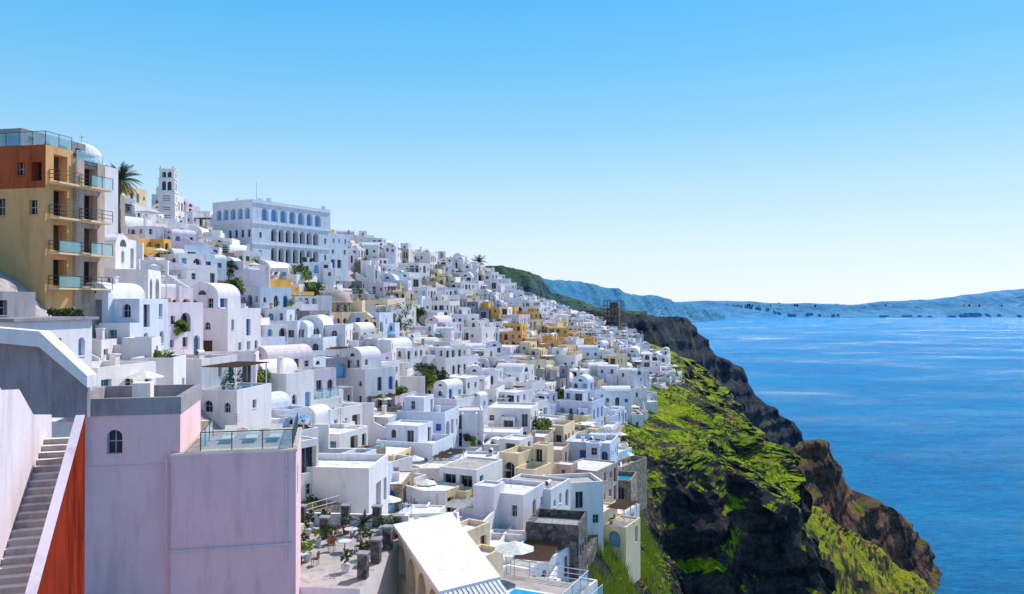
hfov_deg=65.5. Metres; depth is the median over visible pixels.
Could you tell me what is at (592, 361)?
white house
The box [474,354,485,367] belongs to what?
white house
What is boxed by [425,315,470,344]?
white house
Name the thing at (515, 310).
ochre house
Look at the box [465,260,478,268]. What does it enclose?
white house
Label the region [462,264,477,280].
white house
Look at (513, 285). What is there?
white house
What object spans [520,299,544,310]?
white house
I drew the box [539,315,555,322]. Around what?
white house
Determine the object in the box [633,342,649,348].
white house
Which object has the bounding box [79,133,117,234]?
white dome chapel
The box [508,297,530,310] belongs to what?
white house
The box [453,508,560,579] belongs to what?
white house
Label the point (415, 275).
white house
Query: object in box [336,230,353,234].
white house
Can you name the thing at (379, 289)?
white house
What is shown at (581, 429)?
cream house
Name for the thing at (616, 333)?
white house
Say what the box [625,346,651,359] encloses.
white house
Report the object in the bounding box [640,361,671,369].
white house
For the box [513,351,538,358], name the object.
stone house
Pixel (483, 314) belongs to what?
grey house
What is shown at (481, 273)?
cream house
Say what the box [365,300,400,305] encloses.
cream house
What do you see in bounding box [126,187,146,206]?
cream house
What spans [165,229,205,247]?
white house
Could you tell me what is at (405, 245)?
white house
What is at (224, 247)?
cream house
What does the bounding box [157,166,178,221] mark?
bell tower
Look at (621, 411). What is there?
white house
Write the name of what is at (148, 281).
white house
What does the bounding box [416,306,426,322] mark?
olive tree
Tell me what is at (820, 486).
rocky headland
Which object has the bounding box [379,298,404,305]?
white house
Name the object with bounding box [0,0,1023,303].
sky
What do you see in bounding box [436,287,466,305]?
white house
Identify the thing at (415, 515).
white house
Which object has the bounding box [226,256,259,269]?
white house
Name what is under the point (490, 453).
white house
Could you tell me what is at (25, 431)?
whitewashed stair wall
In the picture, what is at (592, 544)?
retaining wall
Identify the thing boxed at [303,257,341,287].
white house
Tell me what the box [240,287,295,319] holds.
white house
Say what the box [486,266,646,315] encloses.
dark green hill
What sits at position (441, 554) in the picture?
restaurant pavilion
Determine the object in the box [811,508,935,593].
grassy slope
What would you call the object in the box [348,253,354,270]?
white house
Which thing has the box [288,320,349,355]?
white house
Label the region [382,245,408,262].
stone house
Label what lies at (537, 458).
cream house
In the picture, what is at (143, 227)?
white house
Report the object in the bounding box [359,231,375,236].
white house
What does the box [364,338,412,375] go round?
white house
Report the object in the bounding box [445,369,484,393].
white house
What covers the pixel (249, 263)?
cream house
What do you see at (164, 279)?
white house
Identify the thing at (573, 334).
ochre house
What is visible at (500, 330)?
white house
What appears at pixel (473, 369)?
white house
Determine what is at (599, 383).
stone house
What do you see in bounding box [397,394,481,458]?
white house
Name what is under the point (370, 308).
white house
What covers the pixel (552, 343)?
house
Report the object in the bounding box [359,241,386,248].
white house
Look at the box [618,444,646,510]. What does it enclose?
white house
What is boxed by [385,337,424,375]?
white house
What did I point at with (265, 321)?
white house
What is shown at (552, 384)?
white house
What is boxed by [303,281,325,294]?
leafy tree
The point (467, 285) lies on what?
white house
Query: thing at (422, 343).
stone house
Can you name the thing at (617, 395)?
white house
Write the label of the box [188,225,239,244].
white house
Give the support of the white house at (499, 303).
on the hillside terrain at (710, 519)
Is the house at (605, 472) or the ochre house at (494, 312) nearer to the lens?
the house at (605, 472)
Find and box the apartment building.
[0,128,113,336]
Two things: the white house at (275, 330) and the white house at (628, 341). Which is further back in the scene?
the white house at (628, 341)
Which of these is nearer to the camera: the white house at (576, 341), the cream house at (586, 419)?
the cream house at (586, 419)
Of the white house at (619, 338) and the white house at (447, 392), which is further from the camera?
the white house at (619, 338)
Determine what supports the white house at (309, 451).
on the hillside terrain at (710, 519)
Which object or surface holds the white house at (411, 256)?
on the hillside terrain at (710, 519)
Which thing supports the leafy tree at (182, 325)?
on the hillside terrain at (710, 519)
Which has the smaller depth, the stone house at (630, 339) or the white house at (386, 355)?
the white house at (386, 355)
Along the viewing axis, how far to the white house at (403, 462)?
98.15 m
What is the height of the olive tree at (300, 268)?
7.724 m
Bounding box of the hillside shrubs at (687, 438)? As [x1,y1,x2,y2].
[595,381,801,588]
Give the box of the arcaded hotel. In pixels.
[212,181,347,280]
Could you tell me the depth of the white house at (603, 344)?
269.02 m
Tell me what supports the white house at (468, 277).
on the hillside terrain at (710, 519)
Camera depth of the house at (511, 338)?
243.36 m
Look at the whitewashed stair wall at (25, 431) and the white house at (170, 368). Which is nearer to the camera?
the whitewashed stair wall at (25, 431)
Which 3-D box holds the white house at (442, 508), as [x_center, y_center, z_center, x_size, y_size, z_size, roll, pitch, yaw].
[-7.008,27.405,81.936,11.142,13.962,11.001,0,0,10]
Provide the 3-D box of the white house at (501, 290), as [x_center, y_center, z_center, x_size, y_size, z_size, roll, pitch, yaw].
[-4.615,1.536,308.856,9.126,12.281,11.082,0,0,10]
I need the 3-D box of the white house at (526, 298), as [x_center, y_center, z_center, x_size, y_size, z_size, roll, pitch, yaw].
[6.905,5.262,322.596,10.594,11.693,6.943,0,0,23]
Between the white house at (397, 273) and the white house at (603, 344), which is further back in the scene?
the white house at (603, 344)
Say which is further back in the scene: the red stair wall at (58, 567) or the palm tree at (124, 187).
the palm tree at (124, 187)
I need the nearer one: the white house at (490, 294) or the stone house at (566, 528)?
the stone house at (566, 528)
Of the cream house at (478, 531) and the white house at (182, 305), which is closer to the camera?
the cream house at (478, 531)
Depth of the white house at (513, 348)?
227.86 m
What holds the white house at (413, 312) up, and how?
on the hillside terrain at (710, 519)
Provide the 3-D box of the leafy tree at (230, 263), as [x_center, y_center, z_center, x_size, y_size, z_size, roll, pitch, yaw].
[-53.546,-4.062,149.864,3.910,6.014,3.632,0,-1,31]
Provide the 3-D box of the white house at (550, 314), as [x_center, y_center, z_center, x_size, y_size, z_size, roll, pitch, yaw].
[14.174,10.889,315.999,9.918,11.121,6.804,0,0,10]
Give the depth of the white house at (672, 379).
255.06 m
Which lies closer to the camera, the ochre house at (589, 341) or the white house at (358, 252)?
the white house at (358, 252)
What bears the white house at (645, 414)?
on the hillside terrain at (710, 519)
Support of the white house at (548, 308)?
on the hillside terrain at (710, 519)
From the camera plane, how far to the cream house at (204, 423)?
62.33 m
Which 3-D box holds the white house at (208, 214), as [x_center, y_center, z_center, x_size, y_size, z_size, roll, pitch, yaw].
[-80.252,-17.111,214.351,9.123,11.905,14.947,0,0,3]
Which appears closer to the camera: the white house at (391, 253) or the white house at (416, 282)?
the white house at (416, 282)
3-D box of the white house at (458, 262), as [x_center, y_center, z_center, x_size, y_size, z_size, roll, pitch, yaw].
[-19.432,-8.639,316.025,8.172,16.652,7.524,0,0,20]
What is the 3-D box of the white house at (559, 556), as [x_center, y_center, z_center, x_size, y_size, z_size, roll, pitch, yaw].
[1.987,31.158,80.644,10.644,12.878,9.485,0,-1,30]
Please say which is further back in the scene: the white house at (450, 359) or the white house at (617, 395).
the white house at (617, 395)
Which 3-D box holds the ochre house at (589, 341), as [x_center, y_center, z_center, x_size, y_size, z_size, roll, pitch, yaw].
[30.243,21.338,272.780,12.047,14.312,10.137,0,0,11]
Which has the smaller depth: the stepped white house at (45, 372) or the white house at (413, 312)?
the stepped white house at (45, 372)
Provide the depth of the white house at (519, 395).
159.86 m
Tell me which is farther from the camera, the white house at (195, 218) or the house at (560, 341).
the house at (560, 341)
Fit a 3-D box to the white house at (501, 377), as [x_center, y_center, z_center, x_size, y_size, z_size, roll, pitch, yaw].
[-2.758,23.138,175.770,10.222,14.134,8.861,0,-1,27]
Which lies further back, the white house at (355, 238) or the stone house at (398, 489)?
the white house at (355, 238)
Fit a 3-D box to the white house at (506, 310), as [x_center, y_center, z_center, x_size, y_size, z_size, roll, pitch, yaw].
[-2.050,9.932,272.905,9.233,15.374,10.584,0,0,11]
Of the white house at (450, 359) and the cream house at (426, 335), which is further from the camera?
the cream house at (426, 335)
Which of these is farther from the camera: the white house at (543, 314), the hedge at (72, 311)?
the white house at (543, 314)
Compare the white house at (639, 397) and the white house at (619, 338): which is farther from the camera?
the white house at (619, 338)
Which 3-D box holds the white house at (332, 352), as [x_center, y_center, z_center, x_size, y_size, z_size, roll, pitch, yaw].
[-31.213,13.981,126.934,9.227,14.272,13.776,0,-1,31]
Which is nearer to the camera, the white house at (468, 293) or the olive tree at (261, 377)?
the olive tree at (261, 377)
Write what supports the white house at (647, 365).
on the hillside terrain at (710, 519)
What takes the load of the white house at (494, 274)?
on the hillside terrain at (710, 519)
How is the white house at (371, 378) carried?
on the hillside terrain at (710, 519)
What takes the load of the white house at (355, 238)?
on the hillside terrain at (710, 519)
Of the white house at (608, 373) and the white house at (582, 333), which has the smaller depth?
the white house at (608, 373)
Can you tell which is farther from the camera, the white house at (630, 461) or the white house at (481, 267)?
the white house at (481, 267)
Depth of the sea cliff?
973.99 m
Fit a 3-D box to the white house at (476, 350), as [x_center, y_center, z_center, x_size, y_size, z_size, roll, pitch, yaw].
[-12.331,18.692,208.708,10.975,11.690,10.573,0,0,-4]
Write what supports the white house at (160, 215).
on the hillside terrain at (710, 519)
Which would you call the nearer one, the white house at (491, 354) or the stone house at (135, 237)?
the stone house at (135, 237)
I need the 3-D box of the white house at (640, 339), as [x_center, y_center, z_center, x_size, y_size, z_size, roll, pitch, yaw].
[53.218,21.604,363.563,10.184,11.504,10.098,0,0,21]
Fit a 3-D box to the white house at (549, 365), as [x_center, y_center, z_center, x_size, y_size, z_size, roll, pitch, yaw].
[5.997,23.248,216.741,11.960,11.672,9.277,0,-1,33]
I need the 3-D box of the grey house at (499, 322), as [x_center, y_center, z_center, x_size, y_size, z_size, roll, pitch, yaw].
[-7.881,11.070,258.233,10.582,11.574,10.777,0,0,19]
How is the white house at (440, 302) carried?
on the hillside terrain at (710, 519)
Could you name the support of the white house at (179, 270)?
on the hillside terrain at (710, 519)
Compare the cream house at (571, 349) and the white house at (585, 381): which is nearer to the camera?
the white house at (585, 381)
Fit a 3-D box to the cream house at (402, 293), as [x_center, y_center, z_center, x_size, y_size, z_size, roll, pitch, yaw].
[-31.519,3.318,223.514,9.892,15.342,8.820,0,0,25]
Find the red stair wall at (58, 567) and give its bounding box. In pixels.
[25,414,84,593]
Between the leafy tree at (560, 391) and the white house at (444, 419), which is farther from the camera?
the leafy tree at (560, 391)
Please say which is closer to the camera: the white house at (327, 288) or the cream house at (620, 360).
the white house at (327, 288)
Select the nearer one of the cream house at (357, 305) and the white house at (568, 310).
the cream house at (357, 305)
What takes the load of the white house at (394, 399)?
on the hillside terrain at (710, 519)
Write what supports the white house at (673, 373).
on the hillside terrain at (710, 519)
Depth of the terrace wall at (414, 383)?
141.89 m
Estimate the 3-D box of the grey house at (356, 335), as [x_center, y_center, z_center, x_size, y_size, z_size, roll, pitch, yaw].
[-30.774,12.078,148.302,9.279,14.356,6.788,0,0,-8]
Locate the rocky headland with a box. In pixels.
[786,438,946,590]
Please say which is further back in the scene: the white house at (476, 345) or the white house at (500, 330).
the white house at (500, 330)
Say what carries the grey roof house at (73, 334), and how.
on the hillside terrain at (710, 519)
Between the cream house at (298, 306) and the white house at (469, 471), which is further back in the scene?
the cream house at (298, 306)
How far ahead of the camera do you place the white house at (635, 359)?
264.54 m
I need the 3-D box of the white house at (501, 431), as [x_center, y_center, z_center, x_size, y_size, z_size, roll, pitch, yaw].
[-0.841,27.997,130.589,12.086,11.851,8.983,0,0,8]
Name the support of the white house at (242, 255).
on the hillside terrain at (710, 519)
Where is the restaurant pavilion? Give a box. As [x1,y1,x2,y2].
[393,512,508,593]
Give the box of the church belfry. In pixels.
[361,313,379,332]
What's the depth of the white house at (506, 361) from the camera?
196.46 m
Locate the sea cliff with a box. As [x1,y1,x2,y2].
[593,314,805,452]
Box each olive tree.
[257,368,271,382]
[288,264,314,280]
[379,302,413,332]
[395,385,407,393]
[412,362,437,393]
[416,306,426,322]
[459,433,481,446]
[532,416,551,430]
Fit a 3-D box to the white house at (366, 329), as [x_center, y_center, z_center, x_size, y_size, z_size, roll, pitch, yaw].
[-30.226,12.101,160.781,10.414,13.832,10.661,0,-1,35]
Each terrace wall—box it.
[136,243,245,307]
[136,259,139,268]
[162,226,269,286]
[301,424,445,505]
[343,401,384,445]
[349,340,424,393]
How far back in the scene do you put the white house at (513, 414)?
138.24 m
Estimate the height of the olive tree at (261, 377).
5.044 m
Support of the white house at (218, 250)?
on the hillside terrain at (710, 519)
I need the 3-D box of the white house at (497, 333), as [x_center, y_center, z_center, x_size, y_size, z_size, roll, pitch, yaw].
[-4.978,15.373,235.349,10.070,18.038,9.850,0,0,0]
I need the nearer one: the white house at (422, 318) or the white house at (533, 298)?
the white house at (422, 318)
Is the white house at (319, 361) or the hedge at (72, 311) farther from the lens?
the white house at (319, 361)
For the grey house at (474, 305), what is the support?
on the hillside terrain at (710, 519)
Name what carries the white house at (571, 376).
on the hillside terrain at (710, 519)
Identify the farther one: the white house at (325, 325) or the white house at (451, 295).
the white house at (451, 295)
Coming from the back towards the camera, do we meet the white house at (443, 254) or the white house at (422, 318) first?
the white house at (443, 254)
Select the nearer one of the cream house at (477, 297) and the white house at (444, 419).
the white house at (444, 419)
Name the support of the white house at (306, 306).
on the hillside terrain at (710, 519)
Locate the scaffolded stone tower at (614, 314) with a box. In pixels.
[603,300,623,329]
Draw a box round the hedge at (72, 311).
[47,306,86,316]
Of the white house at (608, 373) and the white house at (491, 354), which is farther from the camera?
the white house at (608, 373)
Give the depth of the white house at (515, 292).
321.00 m
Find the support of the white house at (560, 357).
on the hillside terrain at (710, 519)
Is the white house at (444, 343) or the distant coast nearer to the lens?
the white house at (444, 343)
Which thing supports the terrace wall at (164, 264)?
on the hillside terrain at (710, 519)
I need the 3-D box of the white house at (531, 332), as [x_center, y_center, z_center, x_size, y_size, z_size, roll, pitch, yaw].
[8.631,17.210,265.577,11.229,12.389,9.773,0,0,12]
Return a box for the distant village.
[715,302,1023,306]
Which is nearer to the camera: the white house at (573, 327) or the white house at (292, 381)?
the white house at (292, 381)
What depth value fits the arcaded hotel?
199.40 m
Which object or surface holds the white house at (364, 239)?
on the hillside terrain at (710, 519)
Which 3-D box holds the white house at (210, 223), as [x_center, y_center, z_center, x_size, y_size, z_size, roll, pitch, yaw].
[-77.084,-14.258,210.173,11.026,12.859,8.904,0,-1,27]
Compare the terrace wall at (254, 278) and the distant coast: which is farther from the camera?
the distant coast
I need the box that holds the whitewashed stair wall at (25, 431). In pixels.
[0,388,51,565]
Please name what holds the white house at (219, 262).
on the hillside terrain at (710, 519)
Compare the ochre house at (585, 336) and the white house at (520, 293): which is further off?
the white house at (520, 293)
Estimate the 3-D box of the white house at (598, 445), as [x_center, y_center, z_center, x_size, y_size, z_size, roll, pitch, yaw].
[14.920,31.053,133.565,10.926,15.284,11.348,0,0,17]
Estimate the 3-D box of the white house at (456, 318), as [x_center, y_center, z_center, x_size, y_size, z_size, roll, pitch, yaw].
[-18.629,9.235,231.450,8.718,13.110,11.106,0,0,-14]
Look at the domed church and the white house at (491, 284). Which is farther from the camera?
the white house at (491, 284)
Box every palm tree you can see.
[106,162,142,232]
[348,509,376,534]
[470,254,487,264]
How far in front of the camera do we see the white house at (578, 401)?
167.12 m
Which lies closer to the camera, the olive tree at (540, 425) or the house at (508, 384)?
the olive tree at (540, 425)
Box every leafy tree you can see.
[172,319,188,334]
[225,277,245,295]
[227,260,237,279]
[300,257,313,265]
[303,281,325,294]
[348,285,363,298]
[429,369,449,387]
[555,388,563,399]
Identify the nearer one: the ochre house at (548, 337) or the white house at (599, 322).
the ochre house at (548, 337)
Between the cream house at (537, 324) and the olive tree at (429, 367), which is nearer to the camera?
the olive tree at (429, 367)
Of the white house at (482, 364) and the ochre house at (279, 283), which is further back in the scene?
the white house at (482, 364)
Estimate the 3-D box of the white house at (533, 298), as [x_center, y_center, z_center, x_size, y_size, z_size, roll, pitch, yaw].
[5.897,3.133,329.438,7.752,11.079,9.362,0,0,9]
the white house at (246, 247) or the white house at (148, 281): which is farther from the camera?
the white house at (246, 247)
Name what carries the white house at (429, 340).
on the hillside terrain at (710, 519)
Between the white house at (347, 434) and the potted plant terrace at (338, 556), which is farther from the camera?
the white house at (347, 434)
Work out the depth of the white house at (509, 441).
121.20 m
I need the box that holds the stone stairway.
[0,437,68,593]
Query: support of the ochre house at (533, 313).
on the hillside terrain at (710, 519)
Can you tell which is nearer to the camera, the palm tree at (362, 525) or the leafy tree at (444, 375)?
the palm tree at (362, 525)
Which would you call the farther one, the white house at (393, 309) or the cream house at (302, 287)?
the white house at (393, 309)
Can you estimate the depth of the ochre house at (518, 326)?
256.14 m
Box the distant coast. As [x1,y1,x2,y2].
[534,277,725,321]
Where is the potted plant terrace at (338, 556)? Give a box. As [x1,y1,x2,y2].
[299,503,408,593]
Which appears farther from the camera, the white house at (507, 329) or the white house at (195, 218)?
the white house at (507, 329)
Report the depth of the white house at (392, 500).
87.17 m
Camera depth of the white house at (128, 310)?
71.79 m
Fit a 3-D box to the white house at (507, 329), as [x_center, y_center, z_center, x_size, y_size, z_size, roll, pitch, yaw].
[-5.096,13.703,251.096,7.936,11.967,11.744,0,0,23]
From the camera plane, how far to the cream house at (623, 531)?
107.79 m
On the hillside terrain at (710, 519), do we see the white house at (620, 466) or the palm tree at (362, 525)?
the white house at (620, 466)
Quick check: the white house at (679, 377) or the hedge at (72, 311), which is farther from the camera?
the white house at (679, 377)
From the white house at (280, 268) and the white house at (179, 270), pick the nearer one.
the white house at (179, 270)
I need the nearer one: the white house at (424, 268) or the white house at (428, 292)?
the white house at (428, 292)
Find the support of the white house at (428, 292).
on the hillside terrain at (710, 519)
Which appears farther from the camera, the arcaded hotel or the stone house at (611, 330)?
the stone house at (611, 330)
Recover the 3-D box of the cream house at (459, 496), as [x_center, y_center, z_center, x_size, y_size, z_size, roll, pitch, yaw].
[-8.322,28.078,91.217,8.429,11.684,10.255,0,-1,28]
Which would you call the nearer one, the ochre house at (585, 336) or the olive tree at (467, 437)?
the olive tree at (467, 437)
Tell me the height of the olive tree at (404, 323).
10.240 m
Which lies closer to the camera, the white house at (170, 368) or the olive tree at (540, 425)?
the white house at (170, 368)
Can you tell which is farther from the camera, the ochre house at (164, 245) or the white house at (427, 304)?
the white house at (427, 304)
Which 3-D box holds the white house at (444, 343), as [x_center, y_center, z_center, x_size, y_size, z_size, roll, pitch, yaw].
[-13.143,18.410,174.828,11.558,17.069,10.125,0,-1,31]
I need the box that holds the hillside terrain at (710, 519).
[0,259,827,593]
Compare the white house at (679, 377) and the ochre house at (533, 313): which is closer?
the white house at (679, 377)
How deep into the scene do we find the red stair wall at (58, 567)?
29.89 m
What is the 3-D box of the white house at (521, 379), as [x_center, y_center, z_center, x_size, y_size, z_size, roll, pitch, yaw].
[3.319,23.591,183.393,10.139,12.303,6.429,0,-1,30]
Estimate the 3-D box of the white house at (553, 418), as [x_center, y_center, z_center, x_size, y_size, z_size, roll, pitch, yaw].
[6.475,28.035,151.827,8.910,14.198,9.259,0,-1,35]
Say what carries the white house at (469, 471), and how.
on the hillside terrain at (710, 519)
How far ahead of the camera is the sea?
1633.87 m
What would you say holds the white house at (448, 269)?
on the hillside terrain at (710, 519)
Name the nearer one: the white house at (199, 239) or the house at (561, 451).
the house at (561, 451)
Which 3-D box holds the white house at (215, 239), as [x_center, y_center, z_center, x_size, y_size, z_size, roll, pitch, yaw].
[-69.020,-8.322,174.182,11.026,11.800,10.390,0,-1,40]
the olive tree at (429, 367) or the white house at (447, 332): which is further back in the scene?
the white house at (447, 332)
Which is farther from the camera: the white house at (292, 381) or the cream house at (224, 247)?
the cream house at (224, 247)
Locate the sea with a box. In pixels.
[695,317,1023,593]
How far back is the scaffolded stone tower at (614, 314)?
372.17 m
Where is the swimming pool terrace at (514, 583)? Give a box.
[494,541,589,593]
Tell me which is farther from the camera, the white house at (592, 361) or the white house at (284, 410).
the white house at (592, 361)
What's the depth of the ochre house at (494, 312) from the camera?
262.62 m
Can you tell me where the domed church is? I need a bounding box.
[324,283,351,323]
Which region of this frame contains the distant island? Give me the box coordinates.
[675,289,1023,317]
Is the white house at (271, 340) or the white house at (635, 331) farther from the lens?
the white house at (635, 331)
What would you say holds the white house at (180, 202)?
on the hillside terrain at (710, 519)
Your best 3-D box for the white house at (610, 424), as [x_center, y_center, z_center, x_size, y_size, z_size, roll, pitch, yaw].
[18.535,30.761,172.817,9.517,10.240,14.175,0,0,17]
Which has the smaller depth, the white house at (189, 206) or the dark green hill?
the white house at (189, 206)
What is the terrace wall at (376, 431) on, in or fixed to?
on the hillside terrain at (710, 519)
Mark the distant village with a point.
(906, 305)
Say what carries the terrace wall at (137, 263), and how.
on the hillside terrain at (710, 519)
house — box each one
[0,291,98,389]
[0,327,96,437]
[65,381,301,593]
[85,276,167,353]
[92,328,185,384]
[92,353,163,388]
[104,269,160,298]
[105,233,170,301]
[120,196,127,233]
[120,203,138,242]
[122,192,134,203]
[125,203,135,216]
[125,216,174,238]
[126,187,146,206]
[127,203,166,227]
[139,238,170,259]
[140,265,164,283]
[148,255,198,286]
[151,264,176,283]
[152,186,183,211]
[152,204,184,217]
[157,211,173,220]
[157,218,193,230]
[161,254,216,282]
[161,283,202,354]
[161,284,175,287]
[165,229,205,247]
[165,245,226,282]
[175,349,270,429]
[178,213,206,228]
[184,199,199,212]
[185,211,212,231]
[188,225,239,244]
[190,282,260,351]
[196,236,211,246]
[198,211,212,220]
[198,234,233,256]
[201,236,229,252]
[201,420,247,429]
[204,241,221,254]
[205,220,212,226]
[205,351,258,382]
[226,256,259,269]
[228,244,267,262]
[230,250,264,269]
[234,414,341,512]
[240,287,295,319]
[241,288,269,324]
[243,286,301,310]
[244,261,260,269]
[244,266,257,268]
[259,260,316,283]
[259,344,338,408]
[259,357,313,406]
[261,324,287,344]
[261,336,284,345]
[265,309,309,336]
[270,275,309,291]
[270,279,313,299]
[271,391,317,437]
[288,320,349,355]
[291,292,317,310]
[294,295,331,314]
[297,310,336,322]
[299,314,352,356]
[301,523,303,541]
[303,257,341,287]
[306,453,387,513]
[307,389,361,427]
[313,339,350,361]
[313,356,325,366]
[316,355,352,401]
[319,285,358,299]
[329,408,385,453]
[333,323,359,346]
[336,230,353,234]
[336,280,374,299]
[343,448,415,513]
[344,346,401,411]
[348,235,358,241]
[348,242,366,259]
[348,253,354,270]
[349,322,386,339]
[351,298,365,311]
[351,312,399,337]
[355,260,391,274]
[355,260,391,282]
[357,233,370,242]
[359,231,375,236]
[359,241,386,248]
[360,337,363,346]
[362,243,378,259]
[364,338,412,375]
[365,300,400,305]
[365,305,386,311]
[366,279,397,297]
[368,299,410,319]
[370,258,396,270]
[371,238,397,245]
[374,405,397,426]
[376,419,465,462]
[377,305,420,337]
[379,244,406,268]
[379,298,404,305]
[380,273,425,306]
[381,352,405,387]
[381,359,416,408]
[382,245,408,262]
[385,270,407,279]
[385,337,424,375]
[386,446,433,473]
[387,282,420,318]
[388,263,422,280]
[389,454,437,485]
[390,467,430,510]
[395,333,427,351]
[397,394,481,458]
[398,243,418,259]
[398,500,504,541]
[399,263,435,287]
[400,269,420,286]
[407,512,459,521]
[408,306,415,325]
[408,319,440,336]
[408,324,442,337]
[409,253,413,262]
[412,285,436,298]
[412,338,427,354]
[412,480,472,517]
[413,250,435,270]
[413,293,431,311]
[413,459,502,480]
[417,312,443,324]
[418,335,439,344]
[424,345,477,375]
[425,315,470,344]
[426,318,453,340]
[427,383,433,393]
[431,267,460,285]
[432,295,459,315]
[432,306,463,339]
[433,341,469,354]
[433,378,494,442]
[435,251,445,258]
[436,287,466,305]
[438,258,463,280]
[438,289,468,307]
[439,334,480,362]
[439,456,501,487]
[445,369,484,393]
[446,255,460,261]
[449,279,481,298]
[452,308,478,326]
[453,253,466,259]
[453,257,470,270]
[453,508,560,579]
[459,271,489,289]
[459,289,480,301]
[459,293,482,309]
[459,406,498,450]
[459,448,510,470]
[460,301,485,310]
[460,345,484,355]
[460,518,502,579]
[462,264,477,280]
[463,342,483,348]
[464,320,495,345]
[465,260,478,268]
[465,364,497,384]
[466,258,491,271]
[469,288,488,301]
[471,310,495,325]
[473,347,511,364]
[473,466,544,530]
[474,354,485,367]
[478,269,485,280]
[481,274,503,300]
[481,288,498,306]
[481,299,511,322]
[481,318,498,341]
[483,267,505,285]
[484,344,518,352]
[484,427,522,438]
[484,436,501,450]
[485,376,509,402]
[486,340,512,355]
[486,358,492,367]
[488,388,547,414]
[488,402,543,434]
[489,318,507,327]
[489,323,503,341]
[491,541,597,593]
[493,368,525,388]
[495,300,503,306]
[495,359,536,379]
[496,363,549,390]
[497,434,556,462]
[498,285,512,303]
[498,381,556,403]
[499,274,510,282]
[499,327,512,331]
[499,442,553,478]
[500,304,511,314]
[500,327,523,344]
[501,314,536,336]
[503,508,586,578]
[503,559,602,593]
[504,282,519,290]
[504,304,522,310]
[504,321,526,336]
[505,286,517,296]
[506,372,545,391]
[507,285,523,295]
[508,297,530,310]
[509,305,518,313]
[510,474,569,509]
[511,355,525,358]
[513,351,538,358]
[515,357,553,382]
[518,295,536,301]
[518,296,542,305]
[519,308,538,318]
[519,341,555,365]
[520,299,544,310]
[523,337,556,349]
[527,330,547,337]
[529,430,569,461]
[530,319,548,333]
[534,365,569,389]
[536,391,558,414]
[537,298,551,305]
[539,309,553,319]
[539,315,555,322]
[539,405,576,431]
[540,378,559,395]
[540,419,574,442]
[541,296,559,308]
[542,333,558,342]
[542,473,602,550]
[544,306,557,316]
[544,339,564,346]
[544,347,585,367]
[545,322,568,326]
[546,360,558,372]
[546,360,572,372]
[547,326,568,338]
[548,311,560,319]
[553,300,571,313]
[553,304,566,310]
[554,458,639,516]
[556,412,596,429]
[558,344,589,362]
[559,313,577,324]
[559,388,616,433]
[564,335,583,350]
[565,432,636,500]
[567,321,592,335]
[568,316,585,321]
[569,327,581,336]
[569,330,589,337]
[569,331,597,337]
[569,374,617,421]
[570,364,589,376]
[570,372,573,380]
[571,311,588,318]
[574,470,639,574]
[575,422,618,439]
[577,345,597,359]
[581,362,607,376]
[582,359,605,362]
[583,322,593,327]
[583,424,628,446]
[584,338,594,344]
[585,329,603,335]
[587,328,608,335]
[591,331,613,344]
[593,364,618,385]
[594,324,602,331]
[594,379,607,387]
[595,321,612,327]
[595,340,614,352]
[598,348,632,367]
[600,386,642,426]
[601,325,613,331]
[602,354,626,367]
[604,406,609,423]
[604,422,617,432]
[605,404,626,425]
[607,340,627,356]
[610,326,625,331]
[613,331,627,337]
[613,368,656,400]
[614,331,640,344]
[614,337,628,344]
[617,385,657,411]
[618,342,629,347]
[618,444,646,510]
[618,460,621,470]
[621,333,639,341]
[622,339,638,346]
[623,327,643,341]
[624,333,641,341]
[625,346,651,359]
[627,353,641,367]
[631,393,647,419]
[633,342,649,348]
[636,364,674,382]
[640,360,670,385]
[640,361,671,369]
[650,374,665,389]
[652,347,681,378]
[661,366,678,382]
[666,364,680,378]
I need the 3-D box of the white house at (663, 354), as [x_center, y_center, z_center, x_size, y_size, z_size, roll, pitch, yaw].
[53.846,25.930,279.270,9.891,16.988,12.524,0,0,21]
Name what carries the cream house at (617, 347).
on the hillside terrain at (710, 519)
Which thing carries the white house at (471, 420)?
on the hillside terrain at (710, 519)
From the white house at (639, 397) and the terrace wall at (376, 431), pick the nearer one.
the terrace wall at (376, 431)
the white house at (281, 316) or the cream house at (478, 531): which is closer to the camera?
the cream house at (478, 531)
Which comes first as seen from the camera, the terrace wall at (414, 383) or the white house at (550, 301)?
the terrace wall at (414, 383)
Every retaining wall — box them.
[587,535,597,566]
[618,425,624,439]
[671,381,681,384]
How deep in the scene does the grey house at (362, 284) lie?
205.39 m
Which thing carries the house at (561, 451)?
on the hillside terrain at (710, 519)
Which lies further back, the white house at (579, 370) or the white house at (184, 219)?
the white house at (579, 370)
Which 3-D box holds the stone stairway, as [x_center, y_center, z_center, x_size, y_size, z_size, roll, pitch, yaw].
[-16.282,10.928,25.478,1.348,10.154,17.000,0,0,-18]
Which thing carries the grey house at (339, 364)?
on the hillside terrain at (710, 519)
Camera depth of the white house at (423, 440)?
110.11 m
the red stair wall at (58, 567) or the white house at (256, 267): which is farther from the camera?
the white house at (256, 267)
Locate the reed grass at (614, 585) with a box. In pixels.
[587,512,678,593]
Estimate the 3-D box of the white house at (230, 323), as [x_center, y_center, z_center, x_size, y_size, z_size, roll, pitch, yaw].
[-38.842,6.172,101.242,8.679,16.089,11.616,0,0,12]
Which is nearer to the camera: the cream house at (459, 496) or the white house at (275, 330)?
the cream house at (459, 496)
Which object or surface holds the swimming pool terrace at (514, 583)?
on the hillside terrain at (710, 519)
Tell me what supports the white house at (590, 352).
on the hillside terrain at (710, 519)
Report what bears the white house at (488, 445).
on the hillside terrain at (710, 519)

